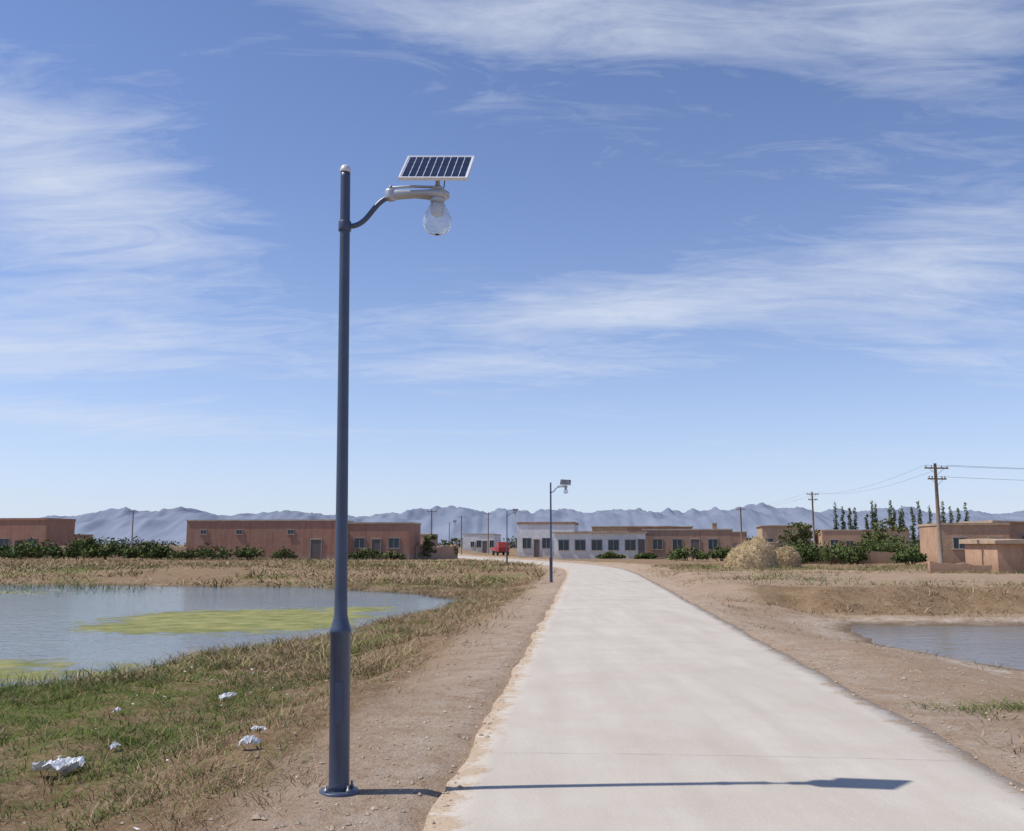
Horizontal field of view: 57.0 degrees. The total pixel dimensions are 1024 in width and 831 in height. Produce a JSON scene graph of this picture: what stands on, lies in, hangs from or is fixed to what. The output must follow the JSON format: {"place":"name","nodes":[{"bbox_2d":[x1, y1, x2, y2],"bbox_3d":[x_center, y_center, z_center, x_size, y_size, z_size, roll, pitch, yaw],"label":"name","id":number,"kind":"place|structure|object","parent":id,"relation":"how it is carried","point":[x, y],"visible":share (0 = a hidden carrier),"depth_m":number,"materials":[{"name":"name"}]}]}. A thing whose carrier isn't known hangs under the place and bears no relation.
{"place":"outdoors","nodes":[
{"label":"outdoors","id":0,"kind":"place"},
{"bbox_2d":[0,584,461,687],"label":"pond water","id":1,"kind":"structure","parent":0,"point":[43,632],"depth_m":27.21,"materials":[{"name":"liquid"}]},
{"bbox_2d":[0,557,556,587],"bbox_3d":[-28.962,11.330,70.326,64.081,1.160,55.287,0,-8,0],"label":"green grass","id":2,"kind":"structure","parent":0,"point":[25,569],"depth_m":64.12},
{"bbox_2d":[0,545,1023,830],"bbox_3d":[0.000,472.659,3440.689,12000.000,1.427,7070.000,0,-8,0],"label":"ground","id":3,"kind":"structure","parent":0,"point":[862,659],"depth_m":11.22,"materials":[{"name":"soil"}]},
{"bbox_2d":[0,541,41,559],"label":"bush","id":4,"kind":"object","parent":3,"relation":"on","point":[4,552],"visible":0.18,"depth_m":100.97,"materials":[{"name":"green plant"}]},
{"bbox_2d":[2,537,67,558],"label":"bush","id":5,"kind":"object","parent":3,"relation":"on","point":[52,551],"visible":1,"depth_m":98.20,"materials":[{"name":"green plant"}]},
{"bbox_2d":[0,520,74,546],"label":"walls","id":6,"kind":"structure","parent":3,"relation":"on","point":[61,532],"depth_m":119.29,"materials":[{"name":"red brick"}]},
{"bbox_2d":[0,518,48,519],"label":"parapet front","id":7,"kind":"structure","parent":6,"relation":"on","point":[24,518],"depth_m":119.15,"materials":[{"name":"red brick"}]},
{"bbox_2d":[49,518,74,520],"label":"parapet side","id":8,"kind":"structure","parent":6,"relation":"on","point":[56,519],"depth_m":121.44,"materials":[{"name":"red brick"}]},
{"bbox_2d":[31,756,84,773],"bbox_3d":[-4.014,3.110,8.349,0.431,0.160,0.306,5,-9,-31],"label":"plastic bag","id":9,"kind":"object","parent":3,"relation":"on","point":[65,765],"visible":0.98,"depth_m":8.33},
{"bbox_2d":[0,576,161,595],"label":"reeds","id":10,"kind":"object","parent":3,"relation":"on","point":[83,587],"visible":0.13,"depth_m":46.65,"materials":[{"name":"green plant"}]},
{"bbox_2d":[0,656,161,693],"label":"reeds","id":11,"kind":"object","parent":3,"relation":"on","point":[66,677],"visible":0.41,"depth_m":14.64,"materials":[{"name":"green plant"}]},
{"bbox_2d":[63,534,101,559],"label":"bush","id":12,"kind":"object","parent":3,"relation":"on","point":[74,548],"visible":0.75,"depth_m":100.52,"materials":[{"name":"green plant"}]},
{"bbox_2d":[74,535,92,540],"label":"walls","id":13,"kind":"structure","parent":3,"relation":"on","point":[78,537],"depth_m":191.83,"materials":[{"name":"red brick"}]},
{"bbox_2d":[19,545,185,558],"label":"adobe wall","id":14,"kind":"structure","parent":3,"relation":"on","point":[173,547],"depth_m":108.52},
{"bbox_2d":[78,537,129,559],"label":"bush","id":15,"kind":"object","parent":3,"relation":"on","point":[111,549],"visible":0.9,"depth_m":99.21,"materials":[{"name":"green plant"}]},
{"bbox_2d":[121,541,163,559],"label":"bush","id":16,"kind":"object","parent":3,"relation":"on","point":[133,552],"visible":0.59,"depth_m":98.21,"materials":[{"name":"green plant"}]},
{"bbox_2d":[140,545,178,559],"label":"bush","id":17,"kind":"object","parent":3,"relation":"on","point":[163,551],"visible":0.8,"depth_m":96.50,"materials":[{"name":"green plant"}]},
{"bbox_2d":[169,548,199,559],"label":"shrub","id":18,"kind":"object","parent":3,"relation":"on","point":[182,554],"visible":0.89,"depth_m":93.80,"materials":[{"name":"green plant"}]},
{"bbox_2d":[188,542,232,559],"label":"shrub","id":19,"kind":"object","parent":3,"relation":"on","point":[203,553],"visible":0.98,"depth_m":93.57,"materials":[{"name":"green plant"}]},
{"bbox_2d":[0,655,423,830],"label":"green grass","id":20,"kind":"structure","parent":3,"relation":"on","point":[114,762],"depth_m":9.74,"materials":[{"name":"plant"}]},
{"bbox_2d":[0,659,438,830],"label":"dry grass","id":21,"kind":"structure","parent":3,"relation":"on","point":[175,767],"depth_m":8.15,"materials":[{"name":"plant"}]},
{"bbox_2d":[219,692,236,699],"bbox_3d":[-3.695,3.635,12.227,0.234,0.090,0.143,4,-9,-25],"label":"plastic bag","id":22,"kind":"object","parent":3,"relation":"on","point":[225,694],"visible":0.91,"depth_m":12.20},
{"bbox_2d":[233,545,264,559],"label":"shrub","id":23,"kind":"object","parent":3,"relation":"on","point":[247,553],"visible":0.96,"depth_m":94.50,"materials":[{"name":"green plant"}]},
{"bbox_2d":[237,735,260,745],"bbox_3d":[-2.151,2.661,7.708,0.115,0.098,0.195,-5,-9,32],"label":"plastic bag","id":24,"kind":"object","parent":3,"relation":"on","point":[249,739],"visible":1,"depth_m":7.70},
{"bbox_2d":[186,521,335,559],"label":"walls","id":25,"kind":"structure","parent":3,"relation":"on","point":[270,537],"depth_m":99.14,"materials":[{"name":"red brick"}]},
{"bbox_2d":[186,519,335,520],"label":"parapet front","id":26,"kind":"structure","parent":25,"relation":"on","point":[273,520],"depth_m":99.10,"materials":[{"name":"concrete"}]},
{"bbox_2d":[310,540,320,559],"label":"door","id":27,"kind":"structure","parent":25,"relation":"attached to","point":[315,549],"depth_m":98.36,"materials":[{"name":"paint"}]},
{"bbox_2d":[0,574,551,688],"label":"dry grass","id":28,"kind":"structure","parent":3,"relation":"on","point":[439,615],"depth_m":17.71,"materials":[{"name":"plant"}]},
{"bbox_2d":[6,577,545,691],"bbox_3d":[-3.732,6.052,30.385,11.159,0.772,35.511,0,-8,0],"label":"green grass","id":29,"kind":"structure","parent":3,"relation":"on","point":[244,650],"depth_m":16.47,"materials":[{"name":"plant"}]},
{"bbox_2d":[0,556,558,587],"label":"dry grass","id":30,"kind":"structure","parent":3,"relation":"on","point":[61,563],"depth_m":62.82,"materials":[{"name":"plant"}]},
{"bbox_2d":[269,546,298,559],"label":"shrub","id":31,"kind":"object","parent":3,"relation":"on","point":[283,553],"visible":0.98,"depth_m":95.10,"materials":[{"name":"green plant"}]},
{"bbox_2d":[348,547,385,559],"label":"shrub","id":32,"kind":"object","parent":3,"relation":"on","point":[374,553],"visible":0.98,"depth_m":96.83,"materials":[{"name":"green plant"}]},
{"bbox_2d":[348,524,420,559],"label":"walls","id":33,"kind":"structure","parent":3,"relation":"on","point":[409,535],"depth_m":99.72,"materials":[{"name":"red brick"}]},
{"bbox_2d":[354,538,364,547],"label":"window pane","id":34,"kind":"object","parent":33,"relation":"attached to","point":[356,542],"visible":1,"depth_m":99.75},
{"bbox_2d":[372,539,379,558],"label":"door","id":35,"kind":"structure","parent":33,"relation":"attached to","point":[376,544],"depth_m":99.52,"materials":[{"name":"paint"}]},
{"bbox_2d":[348,522,410,523],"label":"parapet front","id":36,"kind":"structure","parent":33,"relation":"on","point":[379,522],"depth_m":99.76,"materials":[{"name":"concrete"}]},
{"bbox_2d":[389,538,398,547],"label":"window pane","id":37,"kind":"object","parent":33,"relation":"attached to","point":[393,542],"visible":1,"depth_m":99.38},
{"bbox_2d":[381,550,406,559],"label":"shrub","id":38,"kind":"object","parent":3,"relation":"on","point":[393,555],"visible":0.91,"depth_m":97.48,"materials":[{"name":"green plant"}]},
{"bbox_2d":[319,156,474,796],"bbox_3d":[-0.777,0.302,6.552,1.006,4.540,0.310,0,-8,0],"label":"street lamp","id":39,"kind":"object","parent":3,"relation":"on","point":[437,220],"visible":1,"depth_m":6.57,"materials":[{"name":"metal"}]},
{"bbox_2d":[420,534,437,546],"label":"walls","id":40,"kind":"structure","parent":3,"relation":"on","point":[422,540],"depth_m":207.73,"materials":[{"name":"brown brick"}]},
{"bbox_2d":[421,533,437,558],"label":"tree","id":41,"kind":"object","parent":3,"relation":"on","point":[428,544],"visible":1,"depth_m":102.79,"materials":[{"name":"green plant"}]},
{"bbox_2d":[415,544,457,558],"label":"brick wall","id":42,"kind":"structure","parent":3,"relation":"on","point":[445,551],"depth_m":106.90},
{"bbox_2d":[440,538,457,554],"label":"tree","id":43,"kind":"object","parent":3,"relation":"on","point":[445,541],"visible":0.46,"depth_m":110.67,"materials":[{"name":"green plant"}]},
{"bbox_2d":[463,534,475,550],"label":"walls","id":44,"kind":"structure","parent":3,"relation":"on","point":[467,538],"depth_m":228.22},
{"bbox_2d":[476,535,500,552],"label":"walls","id":45,"kind":"structure","parent":3,"relation":"on","point":[496,538],"depth_m":168.61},
{"bbox_2d":[492,542,508,555],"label":"farm truck","id":46,"kind":"object","parent":3,"relation":"on","point":[500,547],"visible":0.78,"depth_m":129.12,"materials":[{"name":"red metal"}]},
{"bbox_2d":[96,535,919,548],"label":"distant trees","id":47,"kind":"object","parent":3,"relation":"on","point":[512,543],"visible":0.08,"depth_m":344.76,"materials":[{"name":"green plant"}]},
{"bbox_2d":[505,509,518,564],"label":"street lamp","id":48,"kind":"object","parent":3,"relation":"on","point":[515,511],"visible":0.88,"depth_m":75.33,"materials":[{"name":"metal"}]},
{"bbox_2d":[517,524,577,556],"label":"walls","id":49,"kind":"structure","parent":3,"relation":"on","point":[536,531],"depth_m":115.18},
{"bbox_2d":[523,538,530,547],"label":"window pane","id":50,"kind":"object","parent":49,"relation":"attached to","point":[526,542],"visible":1,"depth_m":115.25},
{"bbox_2d":[534,540,538,556],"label":"door","id":51,"kind":"structure","parent":49,"relation":"attached to","point":[536,548],"depth_m":114.98,"materials":[{"name":"paint"}]},
{"bbox_2d":[517,522,574,523],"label":"parapet front","id":52,"kind":"structure","parent":49,"relation":"on","point":[545,522],"depth_m":115.21,"materials":[{"name":"paint"}]},
{"bbox_2d":[542,538,549,547],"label":"window pane","id":53,"kind":"object","parent":49,"relation":"attached to","point":[544,542],"visible":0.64,"depth_m":114.93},
{"bbox_2d":[549,479,571,581],"bbox_3d":[2.100,5.041,41.190,1.060,4.541,0.310,0,-8,0],"label":"street lamp","id":54,"kind":"object","parent":3,"relation":"on","point":[564,482],"visible":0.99,"depth_m":41.27,"materials":[{"name":"metal"}]},
{"bbox_2d":[554,533,645,558],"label":"walls","id":55,"kind":"structure","parent":3,"relation":"on","point":[588,553],"depth_m":99.16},
{"bbox_2d":[559,540,568,549],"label":"window pane","id":56,"kind":"object","parent":55,"relation":"attached to","point":[566,544],"visible":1,"depth_m":99.56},
{"bbox_2d":[575,540,584,549],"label":"window pane","id":57,"kind":"object","parent":55,"relation":"attached to","point":[579,544],"visible":1,"depth_m":99.33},
{"bbox_2d":[592,540,601,549],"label":"window pane","id":58,"kind":"object","parent":55,"relation":"attached to","point":[596,544],"visible":1,"depth_m":99.08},
{"bbox_2d":[552,531,646,533],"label":"roof slab","id":59,"kind":"structure","parent":55,"relation":"on","point":[600,532],"depth_m":98.97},
{"bbox_2d":[608,540,618,549],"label":"window pane","id":60,"kind":"object","parent":55,"relation":"attached to","point":[616,544],"visible":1,"depth_m":98.84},
{"bbox_2d":[625,540,635,549],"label":"window pane","id":61,"kind":"object","parent":55,"relation":"attached to","point":[627,544],"visible":1,"depth_m":98.61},
{"bbox_2d":[638,539,644,558],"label":"door","id":62,"kind":"structure","parent":55,"relation":"attached to","point":[641,545],"depth_m":98.41,"materials":[{"name":"paint"}]},
{"bbox_2d":[592,527,626,530],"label":"walls","id":63,"kind":"structure","parent":3,"relation":"on","point":[609,528],"depth_m":189.15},
{"bbox_2d":[596,551,626,558],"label":"shrub","id":64,"kind":"object","parent":3,"relation":"on","point":[609,555],"visible":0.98,"depth_m":96.30,"materials":[{"name":"green plant"}]},
{"bbox_2d":[634,552,658,558],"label":"shrub","id":65,"kind":"object","parent":3,"relation":"on","point":[644,555],"visible":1,"depth_m":94.67,"materials":[{"name":"green plant"}]},
{"bbox_2d":[627,527,691,531],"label":"walls","id":66,"kind":"structure","parent":3,"relation":"on","point":[634,529],"depth_m":131.30,"materials":[{"name":"brown brick"}]},
{"bbox_2d":[625,526,693,527],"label":"roof slab","id":67,"kind":"structure","parent":66,"relation":"on","point":[659,526],"depth_m":130.86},
{"bbox_2d":[642,530,732,557],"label":"walls","id":68,"kind":"structure","parent":3,"relation":"on","point":[724,537],"depth_m":105.14,"materials":[{"name":"brown brick"}]},
{"bbox_2d":[653,539,661,548],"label":"window pane","id":69,"kind":"object","parent":68,"relation":"attached to","point":[655,543],"visible":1,"depth_m":105.46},
{"bbox_2d":[673,539,681,548],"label":"window pane","id":70,"kind":"object","parent":68,"relation":"attached to","point":[679,543],"visible":0.79,"depth_m":105.17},
{"bbox_2d":[642,529,732,529],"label":"parapet front","id":71,"kind":"structure","parent":68,"relation":"on","point":[687,529],"depth_m":105.16,"materials":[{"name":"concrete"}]},
{"bbox_2d":[691,539,698,557],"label":"door","id":72,"kind":"structure","parent":68,"relation":"attached to","point":[695,543],"depth_m":104.86,"materials":[{"name":"paint"}]},
{"bbox_2d":[708,539,717,548],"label":"window pane","id":73,"kind":"object","parent":68,"relation":"attached to","point":[712,543],"visible":0.86,"depth_m":104.63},
{"bbox_2d":[665,545,709,560],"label":"shrub","id":74,"kind":"object","parent":3,"relation":"on","point":[677,554],"visible":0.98,"depth_m":86.90,"materials":[{"name":"green plant"}]},
{"bbox_2d":[706,545,735,560],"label":"shrub","id":75,"kind":"object","parent":3,"relation":"on","point":[720,553],"visible":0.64,"depth_m":84.89,"materials":[{"name":"green plant"}]},
{"bbox_2d":[732,532,746,543],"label":"walls","id":76,"kind":"structure","parent":3,"relation":"on","point":[736,537],"depth_m":148.44,"materials":[{"name":"brown brick"}]},
{"bbox_2d":[736,507,745,542],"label":"utility pole","id":77,"kind":"object","parent":3,"relation":"on","point":[740,509],"visible":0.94,"depth_m":119.24,"materials":[{"name":"brown wood"}]},
{"bbox_2d":[723,536,778,568],"bbox_3d":[13.925,8.049,54.897,3.436,2.133,2.612,0,-8,0],"label":"haystack","id":78,"kind":"object","parent":3,"relation":"on","point":[758,551],"visible":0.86,"depth_m":54.18,"materials":[{"name":"plant"}]},
{"bbox_2d":[733,542,794,548],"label":"adobe wall","id":79,"kind":"structure","parent":3,"relation":"on","point":[774,544],"depth_m":113.07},
{"bbox_2d":[757,526,811,544],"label":"walls","id":80,"kind":"structure","parent":3,"relation":"on","point":[774,532],"depth_m":139.19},
{"bbox_2d":[775,545,802,567],"bbox_3d":[16.210,8.525,56.364,2.438,1.531,1.887,0,-8,0],"label":"haystack","id":81,"kind":"object","parent":3,"relation":"on","point":[789,556],"visible":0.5,"depth_m":55.84,"materials":[{"name":"plant"}]},
{"bbox_2d":[778,521,820,547],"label":"tree","id":82,"kind":"object","parent":3,"relation":"on","point":[807,533],"visible":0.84,"depth_m":100.66,"materials":[{"name":"green plant"}]},
{"bbox_2d":[776,538,830,563],"bbox_3d":[19.783,9.489,65.345,4.287,1.922,3.248,0,-8,0],"label":"bush","id":83,"kind":"object","parent":3,"relation":"on","point":[807,553],"visible":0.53,"depth_m":64.63,"materials":[{"name":"green plant"}]},
{"bbox_2d":[808,492,818,547],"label":"utility pole","id":84,"kind":"object","parent":3,"relation":"on","point":[812,499],"visible":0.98,"depth_m":94.46,"materials":[{"name":"brown wood"}]},
{"bbox_2d":[634,562,1023,615],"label":"dry grass","id":85,"kind":"structure","parent":3,"relation":"on","point":[812,571],"depth_m":43.08,"materials":[{"name":"plant"}]},
{"bbox_2d":[800,540,861,564],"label":"bush","id":86,"kind":"object","parent":3,"relation":"on","point":[843,553],"visible":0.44,"depth_m":66.89,"materials":[{"name":"green plant"}]},
{"bbox_2d":[815,531,861,549],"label":"walls","id":87,"kind":"structure","parent":3,"relation":"on","point":[827,536],"depth_m":135.00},
{"bbox_2d":[802,551,898,564],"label":"adobe wall","id":88,"kind":"structure","parent":3,"relation":"on","point":[876,557],"depth_m":69.44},
{"bbox_2d":[832,540,871,564],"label":"bush","id":89,"kind":"object","parent":3,"relation":"on","point":[862,551],"visible":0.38,"depth_m":68.64,"materials":[{"name":"green plant"}]},
{"bbox_2d":[852,536,886,551],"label":"bush","id":90,"kind":"object","parent":3,"relation":"on","point":[874,547],"visible":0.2,"depth_m":72.63,"materials":[{"name":"green plant"}]},
{"bbox_2d":[856,538,905,552],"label":"bush","id":91,"kind":"object","parent":3,"relation":"on","point":[891,549],"visible":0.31,"depth_m":78.49,"materials":[{"name":"green plant"}]},
{"bbox_2d":[860,516,907,543],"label":"tree","id":92,"kind":"object","parent":3,"relation":"on","point":[879,535],"visible":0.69,"depth_m":108.53,"materials":[{"name":"green plant"}]},
{"bbox_2d":[862,530,909,548],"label":"walls","id":93,"kind":"structure","parent":3,"relation":"on","point":[906,534],"depth_m":177.78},
{"bbox_2d":[833,500,969,548],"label":"poplar tree row","id":94,"kind":"object","parent":3,"relation":"on","point":[874,515],"visible":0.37,"depth_m":198.96,"materials":[{"name":"green plant"}]},
{"bbox_2d":[883,535,919,552],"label":"bush","id":95,"kind":"object","parent":3,"relation":"on","point":[906,544],"visible":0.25,"depth_m":84.50,"materials":[{"name":"green plant"}]},
{"bbox_2d":[890,548,927,564],"bbox_3d":[26.363,9.367,62.398,2.657,1.201,1.945,0,-8,0],"label":"bush","id":96,"kind":"object","parent":3,"relation":"on","point":[907,555],"visible":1,"depth_m":61.95,"materials":[{"name":"green plant"}]},
{"bbox_2d":[924,463,948,562],"bbox_3d":[21.601,5.302,47.715,1.360,5.771,0.253,2,-8,-11],"label":"utility pole","id":97,"kind":"object","parent":3,"relation":"on","point":[939,534],"visible":0.98,"depth_m":47.75,"materials":[{"name":"brown wood"}]},
{"bbox_2d":[929,465,1006,479],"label":"power lines","id":98,"kind":"object","parent":97,"relation":"attached to","point":[974,467],"visible":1,"depth_m":47.01,"materials":[{"name":"metal"}]},
{"bbox_2d":[850,625,1023,669],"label":"puddle water","id":99,"kind":"structure","parent":3,"relation":"on","point":[993,645],"depth_m":21.27,"materials":[{"name":"liquid"}]},
{"bbox_2d":[891,692,1023,723],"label":"green grass","id":100,"kind":"structure","parent":3,"relation":"on","point":[1001,707],"depth_m":9.39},
{"bbox_2d":[928,561,992,572],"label":"adobe wall","id":101,"kind":"structure","parent":3,"relation":"on","point":[933,567],"depth_m":46.04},
{"bbox_2d":[919,525,1009,563],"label":"walls","id":102,"kind":"structure","parent":3,"relation":"on","point":[928,542],"depth_m":63.64,"materials":[{"name":"paint"}]},
{"bbox_2d":[953,538,964,547],"bbox_3d":[30.162,8.617,63.580,0.700,0.700,0.070,-1,-8,8],"label":"window pane","id":103,"kind":"object","parent":102,"relation":"attached to","point":[956,542],"visible":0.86,"depth_m":63.56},
{"bbox_2d":[941,523,1009,524],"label":"parapet front","id":104,"kind":"structure","parent":102,"relation":"on","point":[975,523],"depth_m":63.51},
{"bbox_2d":[959,539,1023,573],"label":"adobe shed","id":105,"kind":"structure","parent":3,"relation":"on","point":[1001,555],"depth_m":45.86,"materials":[{"name":"paint"}]},
{"bbox_2d":[1009,523,1023,538],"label":"walls","id":106,"kind":"structure","parent":3,"relation":"on","point":[1016,530],"depth_m":66.70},
{"bbox_2d":[0,0,1023,517],"label":"sky","id":107,"kind":"structure","parent":0,"point":[700,255],"materials":[{"name":"blue"}]},
{"bbox_2d":[41,502,1023,544],"bbox_3d":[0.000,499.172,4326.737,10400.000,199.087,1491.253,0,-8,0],"label":"mountains","id":108,"kind":"structure","parent":0,"point":[168,525],"depth_m":3967.20,"materials":[{"name":"stone"}]},
{"bbox_2d":[423,555,1023,830],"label":"road","id":109,"kind":"structure","parent":0,"point":[640,695],"depth_m":7.62,"materials":[{"name":"concrete"}]},
{"bbox_2d":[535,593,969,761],"bbox_3d":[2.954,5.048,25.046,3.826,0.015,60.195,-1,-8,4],"label":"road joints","id":110,"kind":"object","parent":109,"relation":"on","point":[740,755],"visible":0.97,"depth_m":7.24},
{"bbox_2d":[643,563,1022,585],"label":"green grass","id":111,"kind":"structure","parent":0,"point":[779,575],"depth_m":45.38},
{"bbox_2d":[704,581,1023,753],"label":"dry grass","id":112,"kind":"structure","parent":0,"point":[960,615],"depth_m":26.25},
{"bbox_2d":[958,520,1023,522],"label":"roof slab","id":113,"kind":"structure","parent":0,"point":[992,521],"depth_m":66.74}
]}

